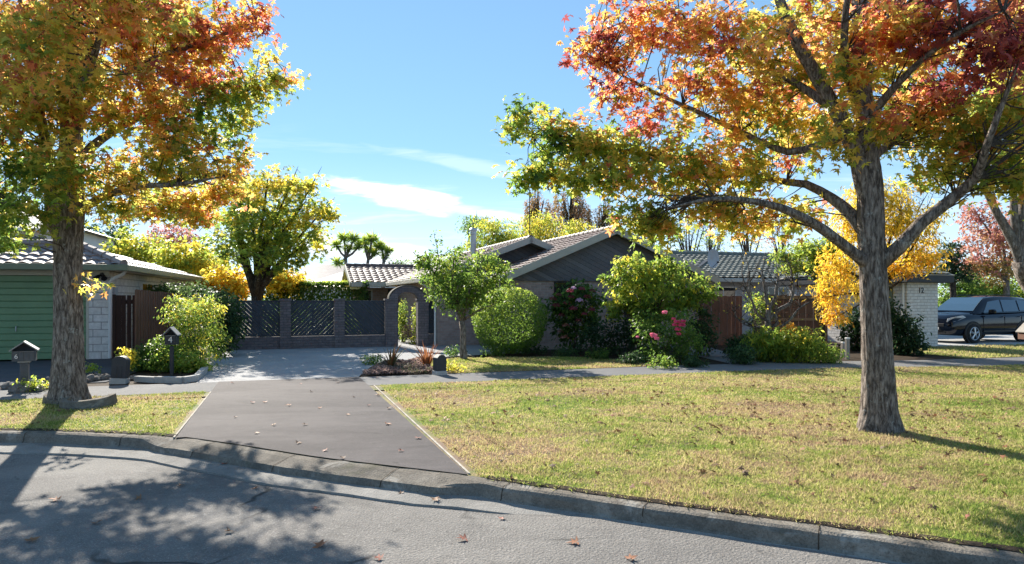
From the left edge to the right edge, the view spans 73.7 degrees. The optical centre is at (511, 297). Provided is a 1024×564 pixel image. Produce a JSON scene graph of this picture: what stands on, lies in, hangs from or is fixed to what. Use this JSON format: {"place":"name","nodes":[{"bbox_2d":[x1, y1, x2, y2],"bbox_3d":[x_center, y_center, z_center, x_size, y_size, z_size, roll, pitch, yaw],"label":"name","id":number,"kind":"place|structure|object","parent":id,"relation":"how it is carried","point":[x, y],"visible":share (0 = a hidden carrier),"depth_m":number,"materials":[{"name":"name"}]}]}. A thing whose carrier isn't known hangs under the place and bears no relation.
{"place":"outdoors","nodes":[
{"label":"outdoors","id":0,"kind":"place"},
{"bbox_2d":[0,359,135,385],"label":"neighbour paving","id":1,"kind":"structure","parent":0,"point":[10,371],"depth_m":15.73,"materials":[{"name":"grey concrete"}]},
{"bbox_2d":[112,294,134,358],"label":"side gate","id":2,"kind":"structure","parent":1,"relation":"on","point":[119,302],"depth_m":17.21,"materials":[{"name":"brown wood"}]},
{"bbox_2d":[114,347,139,370],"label":"border plant","id":3,"kind":"object","parent":1,"relation":"on","point":[131,357],"visible":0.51,"depth_m":14.87,"materials":[{"name":"yellow plant"}]},
{"bbox_2d":[183,325,333,350],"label":"back lawn","id":4,"kind":"structure","parent":0,"point":[222,345],"depth_m":29.28,"materials":[{"name":"plant"}]},
{"bbox_2d":[99,226,172,265],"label":"background tree","id":5,"kind":"object","parent":4,"relation":"on","point":[132,248],"visible":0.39,"depth_m":35.53,"materials":[{"name":"yellow plant"}]},
{"bbox_2d":[144,232,219,277],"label":"background tree","id":6,"kind":"object","parent":4,"relation":"on","point":[190,262],"visible":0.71,"depth_m":32.55,"materials":[{"name":"yellow plant"}]},
{"bbox_2d":[188,261,265,300],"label":"background tree","id":7,"kind":"object","parent":4,"relation":"on","point":[236,284],"visible":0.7,"depth_m":29.52,"materials":[{"name":"yellow plant"}]},
{"bbox_2d":[197,163,345,334],"bbox_3d":[-8.862,-1.454,24.328,5.755,6.419,4.699,0,0,29],"label":"maple tree","id":8,"kind":"object","parent":4,"relation":"on","point":[263,249],"visible":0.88,"depth_m":23.50,"materials":[{"name":"green plant"}]},
{"bbox_2d":[265,266,311,298],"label":"background tree","id":9,"kind":"object","parent":4,"relation":"on","point":[277,283],"visible":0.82,"depth_m":31.51,"materials":[{"name":"yellow plant"}]},
{"bbox_2d":[176,377,466,473],"bbox_3d":[-3.128,1.641,9.874,2.788,0.001,8.429,0,0,-19],"label":"driveway crossing","id":10,"kind":"object","parent":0,"point":[363,431],"visible":1,"depth_m":8.93,"materials":[{"name":"concrete"}]},
{"bbox_2d":[196,335,509,382],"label":"private driveway","id":11,"kind":"structure","parent":0,"point":[268,364],"depth_m":17.69,"materials":[{"name":"grey concrete"}]},
{"bbox_2d":[0,454,893,563],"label":"road","id":12,"kind":"structure","parent":0,"point":[165,519],"depth_m":5.20,"materials":[{"name":"grey asphalt"}]},
{"bbox_2d":[0,430,1023,563],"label":"kerb","id":13,"kind":"structure","parent":12,"relation":"on","point":[417,487],"depth_m":6.06,"materials":[{"name":"concrete"}]},
{"bbox_2d":[0,306,1009,545],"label":"garden soil","id":14,"kind":"structure","parent":0,"point":[855,355],"depth_m":18.77,"materials":[{"name":"brown soil"}]},
{"bbox_2d":[8,383,34,393],"bbox_3d":[-8.555,1.610,11.932,0.407,0.253,0.289,0,0,-35],"label":"border rock","id":15,"kind":"object","parent":14,"relation":"on","point":[15,388],"visible":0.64,"depth_m":11.83,"materials":[{"name":"grey stone"}]},
{"bbox_2d":[9,340,39,382],"bbox_3d":[-8.713,1.258,12.208,0.420,0.984,0.350,0,0,-31],"label":"letterbox","id":16,"kind":"object","parent":14,"relation":"on","point":[24,353],"visible":0.95,"depth_m":12.15,"materials":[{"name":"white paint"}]},
{"bbox_2d":[12,375,48,391],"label":"border plant","id":17,"kind":"object","parent":14,"relation":"on","point":[34,383],"visible":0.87,"depth_m":12.04,"materials":[{"name":"yellow plant"}]},
{"bbox_2d":[5,212,120,251],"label":"two storey house","id":18,"kind":"structure","parent":14,"relation":"on","point":[92,238],"depth_m":37.59,"materials":[{"name":"grey concrete"}]},
{"bbox_2d":[59,393,117,408],"bbox_3d":[-6.504,1.601,10.379,0.783,0.171,0.556,-3,5,0],"label":"concrete edging","id":19,"kind":"object","parent":14,"relation":"on","point":[69,403],"visible":0.69,"depth_m":10.22,"materials":[{"name":"grey concrete"}]},
{"bbox_2d":[0,226,204,359],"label":"block house","id":20,"kind":"structure","parent":14,"relation":"on","point":[26,295],"depth_m":18.17,"materials":[{"name":"grey concrete tile"},{"name":"pale grey concrete block"},{"name":"green paint"}]},
{"bbox_2d":[0,275,85,359],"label":"roller door","id":21,"kind":"structure","parent":20,"relation":"in","point":[26,301],"depth_m":18.06,"materials":[{"name":"green paint"}]},
{"bbox_2d":[84,220,138,246],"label":"background tree","id":22,"kind":"object","parent":14,"relation":"on","point":[110,233],"visible":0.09,"depth_m":45.81,"materials":[{"name":"green plant"}]},
{"bbox_2d":[109,356,130,383],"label":"service pillar","id":23,"kind":"structure","parent":14,"relation":"on","point":[120,369],"depth_m":13.20,"materials":[{"name":"grey plastic"}]},
{"bbox_2d":[135,289,182,352],"bbox_3d":[-9.608,0.728,18.742,0.030,1.884,4.594,0,0,-13],"label":"paling fence","id":24,"kind":"object","parent":14,"relation":"on","point":[148,305],"visible":0.53,"depth_m":17.72,"materials":[{"name":"brown wood"}]},
{"bbox_2d":[162,326,180,375],"bbox_3d":[-7.305,1.183,14.667,0.305,1.134,0.280,0,0,-11],"label":"letterbox","id":25,"kind":"object","parent":14,"relation":"on","point":[171,335],"visible":0.85,"depth_m":14.63,"materials":[{"name":"grey plastic"}]},
{"bbox_2d":[122,334,221,372],"bbox_3d":[-7.800,1.259,15.490,2.311,0.897,1.375,0,0,27],"label":"shrub","id":26,"kind":"object","parent":14,"relation":"on","point":[152,355],"visible":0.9,"depth_m":15.27,"materials":[{"name":"green plant"}]},
{"bbox_2d":[143,279,200,325],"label":"glossy shrub","id":27,"kind":"object","parent":14,"relation":"on","point":[172,289],"visible":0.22,"depth_m":21.65,"materials":[{"name":"green plant"}]},
{"bbox_2d":[146,221,200,250],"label":"background tree","id":28,"kind":"object","parent":14,"relation":"on","point":[170,235],"visible":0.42,"depth_m":49.74,"materials":[{"name":"pink plant"}]},
{"bbox_2d":[134,353,222,382],"bbox_3d":[-7.866,1.590,17.227,1.188,0.120,8.550,0,0,-15],"label":"bed edging","id":29,"kind":"object","parent":14,"relation":"on","point":[200,373],"visible":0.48,"depth_m":13.33,"materials":[{"name":"concrete"}]},
{"bbox_2d":[153,291,235,365],"bbox_3d":[-7.744,0.767,16.508,1.984,1.868,2.038,0,0,0],"label":"nandina bush","id":30,"kind":"object","parent":14,"relation":"on","point":[187,316],"visible":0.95,"depth_m":16.32,"materials":[{"name":"green plant"}]},
{"bbox_2d":[181,279,250,356],"bbox_3d":[-8.617,0.571,19.558,2.148,2.263,2.328,0,0,0],"label":"rhododendron bush","id":31,"kind":"object","parent":14,"relation":"on","point":[232,320],"visible":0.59,"depth_m":19.29,"materials":[{"name":"green plant"}]},
{"bbox_2d":[227,299,384,349],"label":"slatted brick wall","id":32,"kind":"structure","parent":14,"relation":"on","point":[335,318],"depth_m":22.39,"materials":[{"name":"grey brick"}]},
{"bbox_2d":[272,264,343,313],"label":"distant house","id":33,"kind":"structure","parent":14,"relation":"on","point":[317,272],"depth_m":53.87,"materials":[{"name":"white tile"}]},
{"bbox_2d":[251,280,371,333],"bbox_3d":[-9.254,0.424,31.947,6.416,2.608,1.373,0,0,19],"label":"hedge","id":34,"kind":"object","parent":14,"relation":"on","point":[327,284],"visible":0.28,"depth_m":31.22,"materials":[{"name":"green plant"}]},
{"bbox_2d":[327,229,365,319],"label":"cabbage tree","id":35,"kind":"object","parent":14,"relation":"on","point":[345,238],"visible":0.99,"depth_m":41.84,"materials":[{"name":"green plant"}]},
{"bbox_2d":[304,272,395,319],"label":"distant house","id":36,"kind":"structure","parent":14,"relation":"on","point":[337,277],"depth_m":46.31,"materials":[{"name":"white tile"}]},
{"bbox_2d":[360,230,384,287],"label":"cabbage tree","id":37,"kind":"object","parent":14,"relation":"on","point":[375,240],"visible":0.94,"depth_m":42.36,"materials":[{"name":"green plant"}]},
{"bbox_2d":[360,354,384,364],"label":"border plant","id":38,"kind":"object","parent":14,"relation":"on","point":[373,360],"visible":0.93,"depth_m":16.82,"materials":[{"name":"green plant"}]},
{"bbox_2d":[378,241,395,287],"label":"cabbage tree","id":39,"kind":"object","parent":14,"relation":"on","point":[386,251],"visible":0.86,"depth_m":42.15,"materials":[{"name":"green plant"}]},
{"bbox_2d":[376,342,409,365],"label":"flax plant","id":40,"kind":"object","parent":14,"relation":"on","point":[393,358],"visible":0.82,"depth_m":15.94,"materials":[{"name":"brown plant"}]},
{"bbox_2d":[361,356,432,374],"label":"ground cover","id":41,"kind":"object","parent":14,"relation":"on","point":[414,365],"visible":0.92,"depth_m":15.08,"materials":[{"name":"gravel"}]},
{"bbox_2d":[398,298,408,341],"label":"columnar conifer","id":42,"kind":"object","parent":14,"relation":"on","point":[401,314],"visible":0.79,"depth_m":25.42,"materials":[{"name":"green plant"}]},
{"bbox_2d":[383,285,433,346],"bbox_3d":[-3.507,0.630,23.456,1.750,2.140,0.410,0,0,-19],"label":"brick archway","id":43,"kind":"object","parent":14,"relation":"on","point":[424,321],"visible":0.95,"depth_m":23.36,"materials":[{"name":"brick"}]},
{"bbox_2d":[407,302,415,343],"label":"border plant","id":44,"kind":"object","parent":14,"relation":"on","point":[414,327],"visible":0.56,"depth_m":24.25,"materials":[{"name":"green plant"}]},
{"bbox_2d":[409,341,447,364],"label":"flax plant","id":45,"kind":"object","parent":14,"relation":"on","point":[426,358],"visible":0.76,"depth_m":15.71,"materials":[{"name":"brown plant"}]},
{"bbox_2d":[432,354,446,375],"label":"service pillar","id":46,"kind":"structure","parent":14,"relation":"on","point":[439,364],"depth_m":14.58,"materials":[{"name":"grey plastic"}]},
{"bbox_2d":[455,213,487,250],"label":"background tree","id":47,"kind":"object","parent":14,"relation":"on","point":[470,223],"visible":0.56,"depth_m":39.80,"materials":[{"name":"green plant"}]},
{"bbox_2d":[453,215,524,250],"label":"background tree","id":48,"kind":"object","parent":14,"relation":"on","point":[493,228],"visible":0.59,"depth_m":35.73,"materials":[{"name":"yellow plant"}]},
{"bbox_2d":[479,346,505,356],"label":"border plant","id":49,"kind":"object","parent":14,"relation":"on","point":[494,352],"visible":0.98,"depth_m":19.14,"materials":[{"name":"green plant"}]},
{"bbox_2d":[471,287,548,354],"bbox_3d":[-0.059,0.685,20.012,2.297,2.050,2.159,0,0,0],"label":"clipped ball bush","id":50,"kind":"object","parent":14,"relation":"on","point":[505,343],"visible":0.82,"depth_m":19.47,"materials":[{"name":"green plant"}]},
{"bbox_2d":[341,191,719,349],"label":"brick house","id":51,"kind":"structure","parent":14,"relation":"on","point":[543,266],"depth_m":23.16,"materials":[{"name":"dark grey brown brick"},{"name":"brown concrete tile"},{"name":"grey paint"}]},
{"bbox_2d":[517,342,548,354],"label":"border plant","id":52,"kind":"object","parent":14,"relation":"on","point":[536,349],"visible":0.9,"depth_m":19.83,"materials":[{"name":"green plant"}]},
{"bbox_2d":[521,190,551,235],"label":"weeping birch","id":53,"kind":"object","parent":14,"relation":"on","point":[534,204],"visible":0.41,"depth_m":45.73,"materials":[{"name":"brown plant"}]},
{"bbox_2d":[506,210,575,240],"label":"background tree","id":54,"kind":"object","parent":14,"relation":"on","point":[535,227],"visible":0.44,"depth_m":37.79,"materials":[{"name":"yellow plant"}]},
{"bbox_2d":[551,346,583,356],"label":"border plant","id":55,"kind":"object","parent":14,"relation":"on","point":[561,353],"visible":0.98,"depth_m":19.13,"materials":[{"name":"green plant"}]},
{"bbox_2d":[548,187,593,233],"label":"weeping birch","id":56,"kind":"object","parent":14,"relation":"on","point":[573,210],"visible":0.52,"depth_m":47.60,"materials":[{"name":"brown plant"}]},
{"bbox_2d":[540,278,607,353],"bbox_3d":[1.873,0.544,20.593,2.134,2.336,1.682,0,0,0],"label":"hydrangea bush","id":57,"kind":"object","parent":14,"relation":"on","point":[568,311],"visible":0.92,"depth_m":20.34,"materials":[{"name":"green plant"}]},
{"bbox_2d":[555,216,600,235],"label":"background tree","id":58,"kind":"object","parent":14,"relation":"on","point":[578,228],"visible":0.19,"depth_m":39.77,"materials":[{"name":"yellow plant"}]},
{"bbox_2d":[585,347,611,359],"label":"border plant","id":59,"kind":"object","parent":14,"relation":"on","point":[598,355],"visible":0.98,"depth_m":18.32,"materials":[{"name":"green plant"}]},
{"bbox_2d":[584,200,614,229],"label":"weeping birch","id":60,"kind":"object","parent":14,"relation":"on","point":[599,222],"visible":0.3,"depth_m":46.75,"materials":[{"name":"brown plant"}]},
{"bbox_2d":[570,313,662,356],"bbox_3d":[3.017,0.990,19.612,2.700,1.432,1.316,0,0,0],"label":"dark shrub","id":61,"kind":"object","parent":14,"relation":"on","point":[596,337],"visible":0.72,"depth_m":19.45,"materials":[{"name":"green plant"}]},
{"bbox_2d":[617,350,648,364],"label":"border plant","id":62,"kind":"object","parent":14,"relation":"on","point":[631,361],"visible":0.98,"depth_m":16.98,"materials":[{"name":"green plant"}]},
{"bbox_2d":[592,246,723,355],"bbox_3d":[4.050,0.131,19.120,3.695,3.242,2.053,0,0,0],"label":"drooping leaf tree","id":63,"kind":"object","parent":14,"relation":"on","point":[688,295],"visible":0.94,"depth_m":18.99,"materials":[{"name":"green plant"}]},
{"bbox_2d":[645,352,678,368],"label":"border plant","id":64,"kind":"object","parent":14,"relation":"on","point":[666,363],"visible":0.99,"depth_m":15.95,"materials":[{"name":"green plant"}]},
{"bbox_2d":[628,307,708,362],"bbox_3d":[4.099,0.942,17.584,2.150,1.530,1.726,0,0,0],"label":"rose bush","id":65,"kind":"object","parent":14,"relation":"on","point":[650,333],"visible":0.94,"depth_m":17.44,"materials":[{"name":"green plant"}]},
{"bbox_2d":[667,192,709,250],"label":"thin tree","id":66,"kind":"object","parent":14,"relation":"on","point":[688,247],"visible":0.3,"depth_m":43.99,"materials":[{"name":"brown plant"}]},
{"bbox_2d":[677,353,710,367],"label":"border plant","id":67,"kind":"object","parent":14,"relation":"on","point":[693,363],"visible":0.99,"depth_m":16.20,"materials":[{"name":"green plant"}]},
{"bbox_2d":[680,304,725,356],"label":"dark shrub","id":68,"kind":"object","parent":14,"relation":"on","point":[704,327],"visible":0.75,"depth_m":19.14,"materials":[{"name":"green plant"}]},
{"bbox_2d":[692,218,731,251],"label":"thin tree","id":69,"kind":"object","parent":14,"relation":"on","point":[710,244],"visible":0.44,"depth_m":45.77,"materials":[{"name":"brown plant"}]},
{"bbox_2d":[698,296,741,344],"bbox_3d":[6.978,0.794,23.997,2.194,1.751,0.033,0,0,1],"label":"paling fence","id":70,"kind":"object","parent":14,"relation":"on","point":[729,325],"visible":0.32,"depth_m":23.97,"materials":[{"name":"brown wood"}]},
{"bbox_2d":[720,333,754,357],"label":"border shrub","id":71,"kind":"object","parent":14,"relation":"on","point":[731,343],"visible":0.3,"depth_m":18.54,"materials":[{"name":"green plant"}]},
{"bbox_2d":[723,342,762,364],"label":"border shrub","id":72,"kind":"object","parent":14,"relation":"on","point":[739,355],"visible":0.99,"depth_m":16.88,"materials":[{"name":"green plant"}]},
{"bbox_2d":[717,192,782,251],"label":"thin tree","id":73,"kind":"object","parent":14,"relation":"on","point":[747,243],"visible":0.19,"depth_m":41.91,"materials":[{"name":"brown plant"}]},
{"bbox_2d":[743,289,777,337],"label":"border shrub","id":74,"kind":"object","parent":14,"relation":"on","point":[757,301],"visible":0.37,"depth_m":18.87,"materials":[{"name":"green plant"}]},
{"bbox_2d":[671,250,857,334],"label":"grey roofed house","id":75,"kind":"structure","parent":14,"relation":"on","point":[729,266],"depth_m":31.13,"materials":[{"name":"tile"}]},
{"bbox_2d":[707,249,718,271],"bbox_3d":[8.826,-1.578,29.957,0.494,1.165,0.527,0,0,16],"label":"satellite dish","id":76,"kind":"object","parent":75,"relation":"attached to","point":[713,258],"visible":0.99,"depth_m":30.05,"materials":[{"name":"grey paint"}]},
{"bbox_2d":[715,287,735,295],"bbox_3d":[9.313,0.100,30.126,1.300,1.200,0.085,0,0,-19],"label":"window","id":77,"kind":"structure","parent":75,"relation":"in","point":[727,291],"depth_m":30.17,"materials":[{"name":"beige glass"}]},
{"bbox_2d":[740,325,798,362],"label":"border shrub","id":78,"kind":"object","parent":14,"relation":"on","point":[766,351],"visible":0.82,"depth_m":17.49,"materials":[{"name":"green plant"}]},
{"bbox_2d":[760,213,799,252],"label":"thin tree","id":79,"kind":"object","parent":14,"relation":"on","point":[774,246],"visible":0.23,"depth_m":44.42,"materials":[{"name":"brown plant"}]},
{"bbox_2d":[753,295,827,345],"bbox_3d":[9.538,0.800,23.308,2.750,1.801,0.190,0,0,-10],"label":"paling fence","id":80,"kind":"object","parent":14,"relation":"on","point":[810,321],"visible":0.19,"depth_m":23.43,"materials":[{"name":"brown wood"}]},
{"bbox_2d":[770,326,829,362],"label":"border shrub","id":81,"kind":"object","parent":14,"relation":"on","point":[805,347],"visible":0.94,"depth_m":17.28,"materials":[{"name":"green plant"}]},
{"bbox_2d":[767,235,847,346],"bbox_3d":[9.898,-0.199,22.520,2.991,3.903,1.864,0,0,0],"label":"feathery tree","id":82,"kind":"object","parent":14,"relation":"on","point":[811,257],"visible":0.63,"depth_m":22.39,"materials":[{"name":"green plant"}]},
{"bbox_2d":[808,340,848,363],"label":"border shrub","id":83,"kind":"object","parent":14,"relation":"on","point":[831,357],"visible":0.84,"depth_m":17.17,"materials":[{"name":"green plant"}]},
{"bbox_2d":[835,306,860,350],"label":"camellia bush","id":84,"kind":"object","parent":14,"relation":"on","point":[854,333],"visible":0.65,"depth_m":21.50,"materials":[{"name":"green plant"}]},
{"bbox_2d":[779,266,954,346],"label":"white brick garage","id":85,"kind":"structure","parent":14,"relation":"on","point":[919,295],"depth_m":23.02,"materials":[{"name":"grey brick"}]},
{"bbox_2d":[801,177,957,329],"bbox_3d":[10.566,-0.930,19.752,4.244,5.403,2.516,0,0,0],"label":"golden tree","id":86,"kind":"object","parent":14,"relation":"on","point":[921,256],"visible":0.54,"depth_m":19.47,"materials":[{"name":"yellow plant"}]},
{"bbox_2d":[889,296,932,355],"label":"camellia bush","id":87,"kind":"object","parent":14,"relation":"on","point":[902,329],"visible":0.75,"depth_m":19.84,"materials":[{"name":"green plant"}]},
{"bbox_2d":[888,179,947,254],"bbox_3d":[23.249,-2.873,40.245,4.436,9.254,4.092,0,0,-37],"label":"thin tree","id":88,"kind":"object","parent":14,"relation":"on","point":[914,203],"visible":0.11,"depth_m":39.77,"materials":[{"name":"brown plant"}]},
{"bbox_2d":[931,240,980,297],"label":"dark conifer","id":89,"kind":"object","parent":14,"relation":"on","point":[959,272],"visible":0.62,"depth_m":30.71,"materials":[{"name":"green plant"}]},
{"bbox_2d":[938,273,995,306],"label":"background bush","id":90,"kind":"object","parent":14,"relation":"on","point":[963,288],"visible":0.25,"depth_m":32.54,"materials":[{"name":"green plant"}]},
{"bbox_2d":[950,200,1016,296],"bbox_3d":[24.543,-1.575,33.975,5.495,6.650,3.418,0,0,0],"label":"pink tree","id":91,"kind":"object","parent":14,"relation":"on","point":[997,239],"visible":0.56,"depth_m":33.78,"materials":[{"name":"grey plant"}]},
{"bbox_2d":[973,275,1023,298],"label":"background bush","id":92,"kind":"object","parent":14,"relation":"on","point":[995,290],"visible":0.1,"depth_m":34.42,"materials":[{"name":"green plant"}]},
{"bbox_2d":[0,0,1016,298],"label":"sky","id":93,"kind":"structure","parent":0,"point":[404,98],"materials":[{"name":"blue"}]},
{"bbox_2d":[0,343,1023,552],"bbox_3d":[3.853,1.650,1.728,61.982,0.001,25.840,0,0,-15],"label":"verge lawn","id":94,"kind":"structure","parent":0,"point":[442,444],"depth_m":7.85,"materials":[{"name":"plant"}]},
{"bbox_2d":[0,0,310,403],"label":"liquidambar tree","id":95,"kind":"object","parent":94,"relation":"on","point":[48,37],"visible":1,"depth_m":10.47,"materials":[{"name":"orange plant"}]},
{"bbox_2d":[373,385,469,473],"bbox_3d":[-1.497,1.643,9.615,0.022,0.014,6.816,0,0,-19],"label":"driveway edging","id":96,"kind":"object","parent":94,"relation":"on","point":[438,445],"visible":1,"depth_m":8.13,"materials":[{"name":"grey concrete"}]},
{"bbox_2d":[10,365,1023,524],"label":"leaf litter","id":97,"kind":"object","parent":94,"relation":"on","point":[746,473],"visible":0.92,"depth_m":9.11,"materials":[{"name":"brown plant"}]},
{"bbox_2d":[491,0,1023,433],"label":"liquidambar tree","id":98,"kind":"object","parent":94,"relation":"on","point":[871,134],"visible":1,"depth_m":8.72,"materials":[{"name":"orange plant"}]},
{"bbox_2d":[954,0,1023,290],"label":"liquidambar tree","id":99,"kind":"object","parent":94,"relation":"on","point":[1013,232],"visible":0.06,"depth_m":13.44,"materials":[{"name":"red plant"}]},
{"bbox_2d":[0,357,1023,399],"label":"footpath","id":100,"kind":"structure","parent":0,"point":[209,386],"depth_m":14.70,"materials":[{"name":"concrete"}]},
{"bbox_2d":[447,357,650,373],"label":"front lawn","id":101,"kind":"structure","parent":0,"point":[533,369],"depth_m":16.45,"materials":[{"name":"plant"}]},
{"bbox_2d":[410,230,517,359],"bbox_3d":[-1.391,-0.056,18.642,2.690,3.633,2.206,0,0,-28],"label":"garden tree","id":102,"kind":"object","parent":101,"relation":"on","point":[453,290],"visible":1,"depth_m":18.34,"materials":[{"name":"green plant"}]},
{"bbox_2d":[671,346,805,363],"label":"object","id":103,"kind":"structure","parent":0,"point":[717,355],"depth_m":19.17,"materials":[{"name":"plant"}]},
{"bbox_2d":[716,245,827,339],"bbox_3d":[6.793,-0.004,18.148,2.838,3.153,2.239,0,0,0],"label":"pruned bare tree","id":104,"kind":"object","parent":103,"relation":"on","point":[769,317],"visible":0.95,"depth_m":18.24,"materials":[{"name":"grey plant"}]},
{"bbox_2d":[911,345,1023,357],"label":"side lawn","id":105,"kind":"structure","parent":0,"point":[973,354],"depth_m":20.31,"materials":[{"name":"plant"}]},
{"bbox_2d":[938,334,1023,346],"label":"neighbour driveway","id":106,"kind":"structure","parent":0,"point":[950,340],"depth_m":26.46,"materials":[{"name":"concrete"}]},
{"bbox_2d":[938,295,1023,342],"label":"parked car","id":107,"kind":"object","parent":106,"relation":"on","point":[972,318],"visible":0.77,"depth_m":25.28,"materials":[{"name":"black paint"}]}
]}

